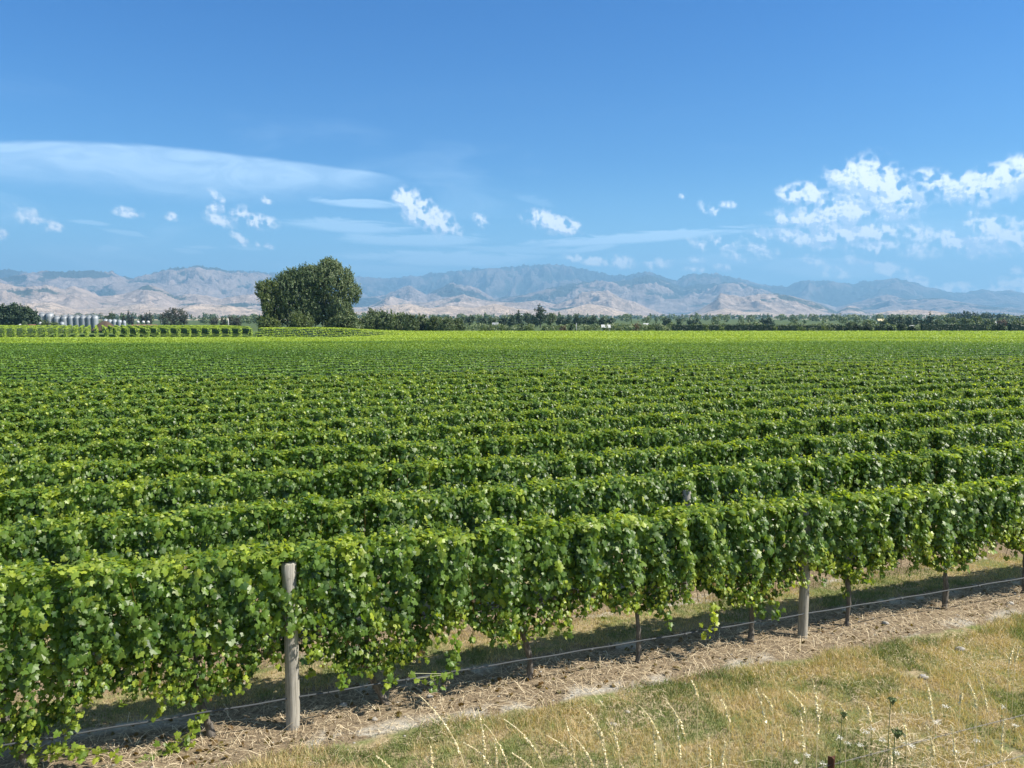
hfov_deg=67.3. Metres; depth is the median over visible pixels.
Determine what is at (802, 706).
dry grass stem
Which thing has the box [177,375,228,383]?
grapevine
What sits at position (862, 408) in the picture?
grapevine
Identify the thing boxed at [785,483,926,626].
grapevine
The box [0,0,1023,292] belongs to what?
sky
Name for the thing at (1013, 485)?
grapevine
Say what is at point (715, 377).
grapevine
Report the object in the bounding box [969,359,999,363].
grapevine
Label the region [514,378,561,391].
grapevine
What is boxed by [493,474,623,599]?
grapevine
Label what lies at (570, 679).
straw
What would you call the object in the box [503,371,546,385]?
grapevine
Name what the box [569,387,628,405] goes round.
grapevine
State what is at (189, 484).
grapevine
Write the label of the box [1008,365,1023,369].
grapevine
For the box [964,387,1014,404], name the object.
grapevine
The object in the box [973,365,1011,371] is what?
grapevine
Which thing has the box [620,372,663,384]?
grapevine
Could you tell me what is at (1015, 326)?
shelter hedge
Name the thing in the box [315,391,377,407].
grapevine
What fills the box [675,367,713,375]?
grapevine
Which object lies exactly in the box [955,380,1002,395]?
grapevine
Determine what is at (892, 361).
grapevine
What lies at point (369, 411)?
grapevine
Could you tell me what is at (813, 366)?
grapevine
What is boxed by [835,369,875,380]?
grapevine
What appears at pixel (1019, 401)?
grapevine
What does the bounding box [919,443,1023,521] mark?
grapevine
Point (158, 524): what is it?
grapevine
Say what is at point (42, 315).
wine tank
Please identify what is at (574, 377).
grapevine
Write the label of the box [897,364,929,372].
grapevine
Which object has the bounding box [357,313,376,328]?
bushy tree
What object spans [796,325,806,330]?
field bush
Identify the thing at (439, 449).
grapevine
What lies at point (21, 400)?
grapevine
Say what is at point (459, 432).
grapevine
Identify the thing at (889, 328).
clipped bush
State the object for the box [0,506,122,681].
grapevine
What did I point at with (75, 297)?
foothills
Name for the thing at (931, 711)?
dry grass stem
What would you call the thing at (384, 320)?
bushy tree
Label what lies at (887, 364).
grapevine
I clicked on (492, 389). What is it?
grapevine
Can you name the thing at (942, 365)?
grapevine
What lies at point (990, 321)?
plain tree
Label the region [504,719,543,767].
dry grass stem
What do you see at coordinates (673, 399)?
grapevine
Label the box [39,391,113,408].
grapevine
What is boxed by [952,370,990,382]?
grapevine
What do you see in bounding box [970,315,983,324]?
plain tree
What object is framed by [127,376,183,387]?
grapevine
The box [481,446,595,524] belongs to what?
grapevine
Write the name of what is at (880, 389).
grapevine
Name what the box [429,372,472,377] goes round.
grapevine
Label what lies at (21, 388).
grapevine
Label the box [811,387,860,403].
grapevine
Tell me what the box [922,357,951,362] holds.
grapevine
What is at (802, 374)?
grapevine
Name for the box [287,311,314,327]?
willow bush
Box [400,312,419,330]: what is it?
bushy tree
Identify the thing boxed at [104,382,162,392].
grapevine
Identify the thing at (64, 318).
wine tank
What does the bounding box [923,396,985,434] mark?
grapevine
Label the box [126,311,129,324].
lombardy poplar
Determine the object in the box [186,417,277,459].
grapevine
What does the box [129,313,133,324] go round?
lombardy poplar
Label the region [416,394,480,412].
grapevine
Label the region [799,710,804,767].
dry grass stem
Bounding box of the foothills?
[0,282,1019,315]
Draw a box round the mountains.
[0,264,1023,310]
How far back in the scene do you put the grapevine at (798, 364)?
42.80 m
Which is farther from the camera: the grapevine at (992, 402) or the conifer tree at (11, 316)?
the conifer tree at (11, 316)
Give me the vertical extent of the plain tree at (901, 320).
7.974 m
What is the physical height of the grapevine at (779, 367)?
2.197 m
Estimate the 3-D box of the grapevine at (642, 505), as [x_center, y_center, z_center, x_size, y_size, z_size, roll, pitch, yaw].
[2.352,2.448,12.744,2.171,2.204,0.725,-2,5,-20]
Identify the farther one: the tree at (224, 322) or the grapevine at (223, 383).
the tree at (224, 322)
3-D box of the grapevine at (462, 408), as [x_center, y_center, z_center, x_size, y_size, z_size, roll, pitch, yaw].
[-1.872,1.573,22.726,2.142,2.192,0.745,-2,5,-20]
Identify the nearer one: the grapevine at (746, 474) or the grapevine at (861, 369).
the grapevine at (746, 474)
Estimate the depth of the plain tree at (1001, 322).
521.34 m
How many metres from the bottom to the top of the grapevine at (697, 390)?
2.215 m
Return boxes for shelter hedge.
[671,324,704,330]
[708,324,774,330]
[775,324,843,330]
[919,323,988,330]
[1006,322,1023,330]
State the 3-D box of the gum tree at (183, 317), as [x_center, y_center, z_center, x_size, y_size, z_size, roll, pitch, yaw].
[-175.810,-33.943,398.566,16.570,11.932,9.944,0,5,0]
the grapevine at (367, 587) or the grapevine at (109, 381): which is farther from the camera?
the grapevine at (109, 381)
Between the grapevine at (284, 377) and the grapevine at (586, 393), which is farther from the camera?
the grapevine at (284, 377)
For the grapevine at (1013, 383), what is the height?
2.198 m
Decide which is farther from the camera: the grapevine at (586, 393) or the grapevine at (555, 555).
the grapevine at (586, 393)
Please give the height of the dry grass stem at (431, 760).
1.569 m
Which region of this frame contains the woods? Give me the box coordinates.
[61,312,1023,330]
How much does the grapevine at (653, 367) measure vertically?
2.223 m
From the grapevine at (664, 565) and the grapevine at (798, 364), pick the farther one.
the grapevine at (798, 364)
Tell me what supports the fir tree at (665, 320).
on the ground at (576, 662)
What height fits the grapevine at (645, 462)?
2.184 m
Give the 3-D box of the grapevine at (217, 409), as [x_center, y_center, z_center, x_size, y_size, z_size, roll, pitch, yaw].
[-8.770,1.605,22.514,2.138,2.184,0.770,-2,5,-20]
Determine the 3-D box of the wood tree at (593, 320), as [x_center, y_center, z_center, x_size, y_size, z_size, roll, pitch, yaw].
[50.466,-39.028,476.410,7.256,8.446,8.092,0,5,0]
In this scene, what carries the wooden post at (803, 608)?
on the ground at (576, 662)
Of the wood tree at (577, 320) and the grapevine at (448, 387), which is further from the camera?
the wood tree at (577, 320)
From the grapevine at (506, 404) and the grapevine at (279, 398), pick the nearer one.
the grapevine at (506, 404)
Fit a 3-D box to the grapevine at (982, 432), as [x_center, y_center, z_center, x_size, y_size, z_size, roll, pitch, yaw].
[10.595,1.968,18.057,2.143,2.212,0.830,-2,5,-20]
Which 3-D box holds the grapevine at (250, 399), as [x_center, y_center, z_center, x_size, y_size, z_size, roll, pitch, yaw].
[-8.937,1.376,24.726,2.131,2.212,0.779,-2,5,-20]
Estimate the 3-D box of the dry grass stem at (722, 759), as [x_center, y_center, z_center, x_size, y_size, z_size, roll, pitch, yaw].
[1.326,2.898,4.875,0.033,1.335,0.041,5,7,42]
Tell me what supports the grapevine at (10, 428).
on the ground at (576, 662)
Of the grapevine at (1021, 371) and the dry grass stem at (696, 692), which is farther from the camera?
the grapevine at (1021, 371)
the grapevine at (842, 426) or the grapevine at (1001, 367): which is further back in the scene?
the grapevine at (1001, 367)
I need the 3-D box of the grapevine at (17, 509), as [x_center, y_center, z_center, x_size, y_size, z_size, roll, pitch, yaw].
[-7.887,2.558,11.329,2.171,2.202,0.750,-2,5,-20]
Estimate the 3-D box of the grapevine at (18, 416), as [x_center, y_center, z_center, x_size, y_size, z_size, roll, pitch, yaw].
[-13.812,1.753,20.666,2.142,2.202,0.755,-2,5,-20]
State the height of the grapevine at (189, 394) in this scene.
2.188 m
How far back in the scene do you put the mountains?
15546.66 m
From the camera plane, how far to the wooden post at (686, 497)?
12.61 m
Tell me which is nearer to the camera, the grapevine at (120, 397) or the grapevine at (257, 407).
the grapevine at (257, 407)
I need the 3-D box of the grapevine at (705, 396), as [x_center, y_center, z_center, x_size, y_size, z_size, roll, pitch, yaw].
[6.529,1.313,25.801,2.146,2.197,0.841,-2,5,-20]
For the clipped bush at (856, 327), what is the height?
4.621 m
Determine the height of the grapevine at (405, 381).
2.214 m
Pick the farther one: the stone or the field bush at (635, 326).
the field bush at (635, 326)
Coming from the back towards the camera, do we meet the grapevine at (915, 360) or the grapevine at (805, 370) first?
the grapevine at (915, 360)
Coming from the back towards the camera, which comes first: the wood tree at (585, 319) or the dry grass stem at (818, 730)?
the wood tree at (585, 319)
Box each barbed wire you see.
[819,715,1023,767]
[978,755,1023,767]
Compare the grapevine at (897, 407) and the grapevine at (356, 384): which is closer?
the grapevine at (897, 407)
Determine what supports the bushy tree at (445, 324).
on the ground at (576, 662)
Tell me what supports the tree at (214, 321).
on the ground at (576, 662)
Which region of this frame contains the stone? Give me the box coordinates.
[919,674,928,679]
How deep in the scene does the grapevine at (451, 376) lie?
33.80 m
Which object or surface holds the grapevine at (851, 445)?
on the ground at (576, 662)
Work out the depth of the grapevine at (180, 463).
14.02 m
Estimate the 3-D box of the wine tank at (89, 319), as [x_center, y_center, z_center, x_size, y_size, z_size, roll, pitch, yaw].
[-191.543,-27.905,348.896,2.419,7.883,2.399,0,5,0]
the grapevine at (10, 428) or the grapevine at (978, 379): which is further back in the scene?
the grapevine at (978, 379)
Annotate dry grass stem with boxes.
[419,695,464,766]
[429,746,433,764]
[463,742,490,767]
[478,711,485,767]
[484,724,509,767]
[493,739,497,763]
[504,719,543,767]
[512,752,531,767]
[547,736,575,762]
[565,720,576,767]
[572,736,593,767]
[584,709,604,767]
[597,730,607,767]
[606,719,619,767]
[640,706,661,754]
[652,725,656,767]
[665,700,686,767]
[675,719,681,767]
[691,680,698,767]
[707,733,711,767]
[720,741,725,767]
[721,699,730,767]
[755,688,766,767]
[761,693,772,767]
[780,725,783,767]
[788,690,806,767]
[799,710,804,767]
[811,678,818,746]
[816,699,821,767]
[836,701,846,767]
[865,703,871,767]
[887,734,892,767]
[899,703,907,762]
[926,683,933,767]
[926,725,934,767]
[950,724,956,767]
[956,692,963,767]
[967,682,977,767]
[969,655,986,767]
[971,665,988,767]
[999,716,1005,766]
[1003,642,1015,766]
[1009,646,1020,762]
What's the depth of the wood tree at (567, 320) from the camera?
476.65 m
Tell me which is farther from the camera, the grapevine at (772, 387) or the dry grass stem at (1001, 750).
the grapevine at (772, 387)
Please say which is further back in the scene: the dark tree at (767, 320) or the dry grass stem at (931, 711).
the dark tree at (767, 320)
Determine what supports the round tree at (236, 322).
on the ground at (576, 662)
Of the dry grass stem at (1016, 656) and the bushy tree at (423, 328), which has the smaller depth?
the dry grass stem at (1016, 656)
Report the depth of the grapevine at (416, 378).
33.11 m
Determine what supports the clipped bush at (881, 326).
on the ground at (576, 662)
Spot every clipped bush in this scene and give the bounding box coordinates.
[842,322,855,330]
[852,323,865,330]
[863,323,873,330]
[874,323,885,330]
[885,325,894,330]
[896,322,907,330]
[906,324,917,330]
[989,323,999,330]
[998,322,1007,330]
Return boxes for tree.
[0,303,7,324]
[4,302,19,324]
[13,303,26,324]
[20,304,33,323]
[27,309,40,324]
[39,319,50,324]
[104,312,119,324]
[157,307,188,324]
[209,317,218,324]
[219,318,226,324]
[227,314,233,324]
[232,316,241,325]
[254,277,279,325]
[268,262,327,326]
[301,255,362,326]
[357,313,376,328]
[366,307,382,328]
[372,315,377,329]
[375,309,399,329]
[392,311,404,330]
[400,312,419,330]
[417,313,428,330]
[420,319,428,330]
[423,314,442,330]
[436,316,455,330]
[451,318,466,330]
[457,316,466,325]
[465,315,474,325]
[475,317,487,325]
[487,316,497,326]
[498,316,507,325]
[506,313,515,326]
[515,311,522,324]
[522,312,531,325]
[528,314,537,325]
[532,303,549,327]
[545,313,556,324]
[554,316,564,325]
[562,314,573,325]
[573,313,582,324]
[581,316,590,325]
[588,314,598,326]
[598,315,606,324]
[605,317,616,324]
[662,317,667,325]
[686,317,701,324]
[758,317,773,324]
[861,319,878,325]
[878,318,887,324]
[886,314,897,325]
[896,315,904,324]
[905,316,914,324]
[912,316,921,324]
[925,312,934,324]
[934,318,944,324]
[944,316,958,324]
[948,312,961,321]
[957,316,972,324]
[959,310,977,321]
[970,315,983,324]
[977,312,994,318]
[983,318,995,324]
[994,312,1009,321]
[995,319,1007,325]
[1010,319,1023,323]
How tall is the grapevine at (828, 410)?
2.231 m
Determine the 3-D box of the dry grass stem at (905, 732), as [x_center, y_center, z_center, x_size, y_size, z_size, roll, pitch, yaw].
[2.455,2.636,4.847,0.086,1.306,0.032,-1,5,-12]
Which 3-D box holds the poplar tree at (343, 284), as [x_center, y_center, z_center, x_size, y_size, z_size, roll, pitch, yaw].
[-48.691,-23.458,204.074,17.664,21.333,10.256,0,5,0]
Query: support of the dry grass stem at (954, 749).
on the ground at (576, 662)
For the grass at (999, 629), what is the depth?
9.06 m
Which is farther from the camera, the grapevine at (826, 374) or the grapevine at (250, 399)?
the grapevine at (826, 374)
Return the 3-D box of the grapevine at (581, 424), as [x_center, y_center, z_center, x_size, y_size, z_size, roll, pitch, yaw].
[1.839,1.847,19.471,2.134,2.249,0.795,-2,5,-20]
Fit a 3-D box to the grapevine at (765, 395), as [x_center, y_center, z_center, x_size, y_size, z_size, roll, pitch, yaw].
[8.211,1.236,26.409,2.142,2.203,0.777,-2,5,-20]
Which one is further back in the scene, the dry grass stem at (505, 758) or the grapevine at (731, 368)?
the grapevine at (731, 368)
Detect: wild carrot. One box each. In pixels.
[839,711,847,767]
[887,697,896,767]
[891,727,904,765]
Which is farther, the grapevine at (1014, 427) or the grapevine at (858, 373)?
the grapevine at (858, 373)
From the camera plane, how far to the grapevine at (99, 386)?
28.77 m
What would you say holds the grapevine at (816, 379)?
on the ground at (576, 662)
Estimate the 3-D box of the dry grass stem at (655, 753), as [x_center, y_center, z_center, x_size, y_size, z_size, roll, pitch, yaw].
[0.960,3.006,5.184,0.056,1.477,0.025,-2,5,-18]
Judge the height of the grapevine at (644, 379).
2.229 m
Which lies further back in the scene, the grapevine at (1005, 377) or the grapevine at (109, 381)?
the grapevine at (1005, 377)
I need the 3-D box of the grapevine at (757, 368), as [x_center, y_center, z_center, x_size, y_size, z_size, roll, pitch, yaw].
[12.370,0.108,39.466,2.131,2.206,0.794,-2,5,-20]
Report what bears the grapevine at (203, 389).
on the ground at (576, 662)
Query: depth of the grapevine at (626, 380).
31.78 m
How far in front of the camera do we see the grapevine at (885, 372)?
36.67 m
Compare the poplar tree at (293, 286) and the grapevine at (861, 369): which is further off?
the poplar tree at (293, 286)
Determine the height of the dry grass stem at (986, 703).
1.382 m
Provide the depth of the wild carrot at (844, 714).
3.76 m
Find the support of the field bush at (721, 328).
on the ground at (576, 662)
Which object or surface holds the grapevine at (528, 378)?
on the ground at (576, 662)
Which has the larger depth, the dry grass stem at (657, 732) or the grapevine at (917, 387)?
the grapevine at (917, 387)
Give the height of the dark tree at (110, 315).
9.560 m
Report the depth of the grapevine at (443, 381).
31.45 m
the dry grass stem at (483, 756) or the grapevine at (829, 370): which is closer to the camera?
the dry grass stem at (483, 756)
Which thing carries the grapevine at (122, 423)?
on the ground at (576, 662)
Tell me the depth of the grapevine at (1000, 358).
48.28 m
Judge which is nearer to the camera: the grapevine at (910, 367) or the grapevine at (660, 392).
the grapevine at (660, 392)
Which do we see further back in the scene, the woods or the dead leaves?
the woods
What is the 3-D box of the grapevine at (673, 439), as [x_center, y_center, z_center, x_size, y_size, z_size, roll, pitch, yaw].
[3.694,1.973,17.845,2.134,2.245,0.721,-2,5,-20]
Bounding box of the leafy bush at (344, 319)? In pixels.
[323,307,364,328]
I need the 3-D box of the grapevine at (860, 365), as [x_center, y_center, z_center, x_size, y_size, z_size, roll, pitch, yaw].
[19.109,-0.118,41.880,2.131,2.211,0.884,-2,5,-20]
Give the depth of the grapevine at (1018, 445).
15.40 m
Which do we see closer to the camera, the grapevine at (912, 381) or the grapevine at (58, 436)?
the grapevine at (58, 436)
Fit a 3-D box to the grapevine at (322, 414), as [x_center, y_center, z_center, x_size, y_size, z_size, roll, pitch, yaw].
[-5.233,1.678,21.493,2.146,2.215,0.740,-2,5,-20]
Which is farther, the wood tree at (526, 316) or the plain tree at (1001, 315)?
the plain tree at (1001, 315)
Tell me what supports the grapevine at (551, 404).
on the ground at (576, 662)
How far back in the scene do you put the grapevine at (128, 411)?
21.65 m
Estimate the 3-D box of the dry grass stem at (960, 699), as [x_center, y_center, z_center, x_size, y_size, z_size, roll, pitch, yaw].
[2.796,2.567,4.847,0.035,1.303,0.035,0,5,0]
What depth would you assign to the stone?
9.76 m
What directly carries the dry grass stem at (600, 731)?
on the ground at (576, 662)
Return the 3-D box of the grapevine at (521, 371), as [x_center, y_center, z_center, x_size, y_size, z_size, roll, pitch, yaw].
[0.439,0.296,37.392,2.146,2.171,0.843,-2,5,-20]
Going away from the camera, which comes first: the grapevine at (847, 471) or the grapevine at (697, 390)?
the grapevine at (847, 471)
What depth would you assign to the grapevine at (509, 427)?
18.70 m
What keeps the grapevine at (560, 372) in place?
on the ground at (576, 662)
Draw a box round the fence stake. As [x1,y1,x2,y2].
[827,756,834,767]
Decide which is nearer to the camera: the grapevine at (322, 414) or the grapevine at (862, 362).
the grapevine at (322, 414)
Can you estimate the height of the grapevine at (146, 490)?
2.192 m
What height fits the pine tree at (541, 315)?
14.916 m
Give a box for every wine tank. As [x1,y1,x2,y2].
[39,311,45,323]
[45,311,53,322]
[53,314,60,323]
[61,314,68,325]
[68,315,74,330]
[74,315,80,326]
[80,315,86,330]
[86,314,92,328]
[92,315,98,327]
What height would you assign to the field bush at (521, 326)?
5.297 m
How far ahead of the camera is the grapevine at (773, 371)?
37.04 m
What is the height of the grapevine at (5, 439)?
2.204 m
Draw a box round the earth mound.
[91,321,113,330]
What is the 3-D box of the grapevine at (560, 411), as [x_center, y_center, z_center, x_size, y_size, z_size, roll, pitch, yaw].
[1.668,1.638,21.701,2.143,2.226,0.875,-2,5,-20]
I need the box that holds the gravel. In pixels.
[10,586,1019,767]
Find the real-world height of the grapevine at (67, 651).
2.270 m
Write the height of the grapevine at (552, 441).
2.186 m
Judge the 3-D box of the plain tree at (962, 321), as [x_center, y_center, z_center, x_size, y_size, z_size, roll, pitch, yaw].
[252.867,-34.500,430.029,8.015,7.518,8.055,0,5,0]
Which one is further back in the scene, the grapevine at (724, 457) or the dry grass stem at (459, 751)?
the grapevine at (724, 457)
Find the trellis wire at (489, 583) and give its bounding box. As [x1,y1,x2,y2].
[3,499,1005,675]
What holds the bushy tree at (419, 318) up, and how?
on the ground at (576, 662)
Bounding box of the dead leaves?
[4,580,1022,764]
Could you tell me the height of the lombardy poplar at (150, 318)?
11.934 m
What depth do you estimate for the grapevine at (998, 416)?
21.28 m
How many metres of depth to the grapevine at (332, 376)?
34.17 m
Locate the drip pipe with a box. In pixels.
[3,577,1023,745]
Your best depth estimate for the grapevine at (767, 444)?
16.03 m
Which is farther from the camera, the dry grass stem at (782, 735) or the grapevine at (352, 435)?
the grapevine at (352, 435)
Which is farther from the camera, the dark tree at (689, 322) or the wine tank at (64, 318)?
the dark tree at (689, 322)
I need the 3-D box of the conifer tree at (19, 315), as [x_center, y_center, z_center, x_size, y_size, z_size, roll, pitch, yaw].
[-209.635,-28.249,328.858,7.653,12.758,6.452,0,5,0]
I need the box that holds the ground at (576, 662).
[0,318,1023,767]
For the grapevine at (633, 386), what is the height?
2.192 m
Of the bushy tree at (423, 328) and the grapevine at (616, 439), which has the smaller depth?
the grapevine at (616, 439)
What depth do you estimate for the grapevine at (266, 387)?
29.03 m
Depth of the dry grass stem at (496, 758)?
5.13 m
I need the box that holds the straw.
[2,542,1023,767]
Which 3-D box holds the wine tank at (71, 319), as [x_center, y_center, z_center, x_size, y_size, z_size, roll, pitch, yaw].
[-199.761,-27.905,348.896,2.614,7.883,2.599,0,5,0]
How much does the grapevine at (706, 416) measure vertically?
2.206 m
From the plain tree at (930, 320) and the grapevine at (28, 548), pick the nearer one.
the grapevine at (28, 548)
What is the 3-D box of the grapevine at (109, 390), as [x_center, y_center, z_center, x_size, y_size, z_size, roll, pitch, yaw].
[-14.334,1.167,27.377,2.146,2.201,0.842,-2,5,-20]
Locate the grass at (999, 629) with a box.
[0,551,1023,767]
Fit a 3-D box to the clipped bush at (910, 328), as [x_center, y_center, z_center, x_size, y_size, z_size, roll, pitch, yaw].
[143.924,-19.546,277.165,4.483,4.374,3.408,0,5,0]
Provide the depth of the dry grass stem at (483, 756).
5.13 m
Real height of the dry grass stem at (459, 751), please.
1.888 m
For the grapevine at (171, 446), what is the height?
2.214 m
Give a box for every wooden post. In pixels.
[281,560,299,730]
[682,489,690,593]
[797,508,810,638]
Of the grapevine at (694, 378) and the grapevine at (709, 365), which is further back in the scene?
the grapevine at (709, 365)
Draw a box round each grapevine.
[0,380,37,390]
[0,385,56,398]
[0,389,24,404]
[0,394,49,410]
[0,400,77,421]
[0,401,12,421]
[0,408,38,431]
[0,417,76,482]
[0,427,25,460]
[0,440,66,497]
[0,453,117,560]
[0,484,54,572]
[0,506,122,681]
[0,554,123,767]
[8,425,116,476]
[13,387,83,411]
[25,404,113,434]
[27,381,85,389]
[27,471,181,570]
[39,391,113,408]
[48,382,111,393]
[48,435,162,495]
[59,414,152,450]
[67,396,145,420]
[73,385,139,409]
[78,378,135,388]
[83,536,298,763]
[92,499,268,632]
[98,450,223,542]
[100,404,182,437]
[101,422,199,470]
[102,390,171,406]
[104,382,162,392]
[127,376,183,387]
[130,384,194,399]
[136,393,207,414]
[140,409,226,444]
[147,431,254,486]
[155,380,212,392]
[160,465,300,562]
[163,389,228,405]
[172,402,249,438]
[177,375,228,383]
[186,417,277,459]
[187,384,245,398]
[197,393,267,419]
[206,378,260,389]
[207,443,322,500]
[215,407,295,440]
[219,387,281,404]
[222,375,272,382]
[237,382,295,393]
[238,399,311,420]
[239,425,339,498]
[243,488,398,641]
[253,377,306,389]
[257,391,323,409]
[266,373,315,386]
[266,415,353,447]
[271,521,461,704]
[275,386,333,400]
[278,458,407,570]
[285,404,361,441]
[287,381,342,398]
[299,375,349,392]
[301,396,369,419]
[306,438,412,493]
[309,373,357,378]
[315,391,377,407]
[325,423,418,480]
[326,384,382,399]
[334,378,389,391]
[338,411,422,474]
[343,376,392,386]
[350,370,395,380]
[350,403,425,427]
[361,396,425,414]
[368,387,429,405]
[373,478,516,616]
[375,381,429,401]
[380,378,432,394]
[385,375,432,384]
[386,451,504,532]
[390,370,434,379]
[395,432,498,504]
[405,420,491,481]
[408,509,600,692]
[409,408,487,442]
[414,401,483,452]
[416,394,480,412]
[421,387,476,404]
[424,377,474,389]
[427,373,471,383]
[427,383,472,393]
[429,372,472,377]
[464,369,507,377]
[466,375,515,388]
[467,373,509,379]
[467,381,519,393]
[468,386,525,398]
[471,390,533,411]
[471,397,541,444]
[476,416,559,469]
[478,429,575,484]
[479,406,548,468]
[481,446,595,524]
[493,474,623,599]
[502,368,540,376]
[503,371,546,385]
[507,375,554,386]
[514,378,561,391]
[516,384,571,396]
[520,389,580,415]
[527,397,592,416]
[537,367,574,374]
[537,403,607,448]
[542,370,583,379]
[545,413,625,452]
[549,374,590,384]
[554,378,602,388]
[555,425,648,481]
[562,383,613,397]
[569,367,606,375]
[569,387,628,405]
[570,502,719,663]
[574,445,679,516]
[577,370,614,378]
[578,395,643,413]
[585,373,626,384]
[592,463,718,589]
[594,376,640,385]
[594,401,662,438]
[599,365,639,373]
[607,383,656,396]
[608,410,687,449]
[609,368,650,376]
[615,386,671,403]
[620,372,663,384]
[629,421,715,486]
[632,364,669,372]
[632,375,678,393]
[633,392,689,411]
[644,379,695,402]
[646,367,680,375]
[649,398,715,434]
[654,437,755,505]
[659,371,697,381]
[659,384,713,399]
[663,364,700,371]
[669,408,741,448]
[672,374,712,381]
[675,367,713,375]
[679,391,736,410]
[682,487,822,641]
[684,378,735,391]
[687,369,730,379]
[688,456,803,574]
[692,363,728,370]
[696,418,778,465]
[697,395,764,439]
[703,365,744,379]
[703,384,757,396]
[705,372,749,380]
[722,363,755,367]
[723,379,767,390]
[724,368,761,378]
[726,390,780,408]
[728,406,797,438]
[728,432,827,494]
[739,365,773,370]
[740,372,781,382]
[744,382,794,397]
[748,394,810,417]
[752,363,781,369]
[754,368,790,376]
[757,415,837,458]
[760,376,800,386]
[765,364,801,372]
[770,387,820,421]
[771,449,885,530]
[774,371,813,383]
[775,361,808,373]
[779,402,847,451]
[782,365,823,375]
[784,381,829,396]
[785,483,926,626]
[794,364,827,375]
[797,374,838,386]
[799,393,857,418]
[800,430,891,494]
[803,360,834,365]
[805,371,843,381]
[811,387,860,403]
[813,412,893,455]
[814,366,850,373]
[819,363,853,370]
[820,379,865,396]
[828,374,872,390]
[832,401,895,440]
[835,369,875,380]
[837,391,897,414]
[842,367,876,371]
[849,362,880,368]
[849,384,899,412]
[852,377,902,393]
[852,447,960,559]
[856,360,881,363]
[861,426,949,487]
[863,373,904,383]
[864,369,905,375]
[869,365,906,374]
[871,410,947,451]
[874,362,901,366]
[875,359,906,363]
[875,399,941,445]
[887,383,935,401]
[888,390,939,411]
[889,372,933,384]
[889,375,936,396]
[889,476,1014,609]
[894,368,934,377]
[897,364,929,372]
[898,361,929,365]
[902,358,927,362]
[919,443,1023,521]
[921,366,958,372]
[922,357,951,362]
[922,371,963,377]
[922,407,992,444]
[923,361,952,368]
[923,363,956,368]
[923,375,968,386]
[923,381,971,397]
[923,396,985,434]
[924,421,1006,482]
[925,387,977,408]
[948,356,973,361]
[949,360,975,364]
[952,363,982,371]
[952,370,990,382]
[953,366,985,373]
[955,374,998,388]
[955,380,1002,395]
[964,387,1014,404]
[965,356,991,362]
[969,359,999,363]
[972,393,1023,416]
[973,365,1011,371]
[974,362,1003,370]
[974,405,1023,442]
[977,473,1023,593]
[980,418,1023,472]
[981,369,1019,377]
[986,436,1023,493]
[987,373,1023,386]
[991,356,1015,360]
[991,378,1023,395]
[995,359,1019,366]
[995,384,1023,403]
[996,361,1023,366]
[1006,395,1023,417]
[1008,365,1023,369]
[1008,369,1023,378]
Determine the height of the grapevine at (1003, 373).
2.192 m
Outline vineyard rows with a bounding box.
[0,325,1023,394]
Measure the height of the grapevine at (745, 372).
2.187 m
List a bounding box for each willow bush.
[255,313,282,327]
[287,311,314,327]
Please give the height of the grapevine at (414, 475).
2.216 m
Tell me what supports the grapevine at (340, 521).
on the ground at (576, 662)
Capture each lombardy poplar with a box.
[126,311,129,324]
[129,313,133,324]
[147,310,152,324]
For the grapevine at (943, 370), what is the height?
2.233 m
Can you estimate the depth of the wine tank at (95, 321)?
347.83 m
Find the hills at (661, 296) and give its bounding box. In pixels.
[0,265,1023,315]
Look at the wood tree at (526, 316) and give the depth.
503.75 m
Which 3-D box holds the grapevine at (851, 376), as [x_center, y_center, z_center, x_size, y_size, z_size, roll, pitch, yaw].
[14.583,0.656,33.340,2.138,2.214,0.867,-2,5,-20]
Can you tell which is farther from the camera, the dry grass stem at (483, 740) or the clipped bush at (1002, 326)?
the clipped bush at (1002, 326)
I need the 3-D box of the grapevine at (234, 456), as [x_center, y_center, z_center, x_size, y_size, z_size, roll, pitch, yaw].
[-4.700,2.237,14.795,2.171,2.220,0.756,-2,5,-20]
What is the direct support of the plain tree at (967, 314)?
on the ground at (576, 662)
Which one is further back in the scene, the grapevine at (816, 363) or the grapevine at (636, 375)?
the grapevine at (816, 363)
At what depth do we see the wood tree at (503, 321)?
505.25 m
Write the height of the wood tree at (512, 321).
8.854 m
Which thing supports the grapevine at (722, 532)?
on the ground at (576, 662)
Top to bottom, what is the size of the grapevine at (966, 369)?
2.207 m
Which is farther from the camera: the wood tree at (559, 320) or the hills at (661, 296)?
the hills at (661, 296)
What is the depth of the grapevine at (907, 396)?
25.78 m
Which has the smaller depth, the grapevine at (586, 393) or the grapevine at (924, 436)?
the grapevine at (924, 436)
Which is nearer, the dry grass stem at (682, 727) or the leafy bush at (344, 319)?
the dry grass stem at (682, 727)
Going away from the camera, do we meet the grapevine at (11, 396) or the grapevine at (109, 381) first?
the grapevine at (11, 396)
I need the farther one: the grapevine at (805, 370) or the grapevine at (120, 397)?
the grapevine at (805, 370)
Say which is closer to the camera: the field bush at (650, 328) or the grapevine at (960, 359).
the grapevine at (960, 359)
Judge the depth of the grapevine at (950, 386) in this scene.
29.32 m
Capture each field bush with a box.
[487,324,495,330]
[497,324,506,330]
[517,321,524,330]
[523,324,534,330]
[632,323,640,330]
[646,325,655,330]
[718,322,724,330]
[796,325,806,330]
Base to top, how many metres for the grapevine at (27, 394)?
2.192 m
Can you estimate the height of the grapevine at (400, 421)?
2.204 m

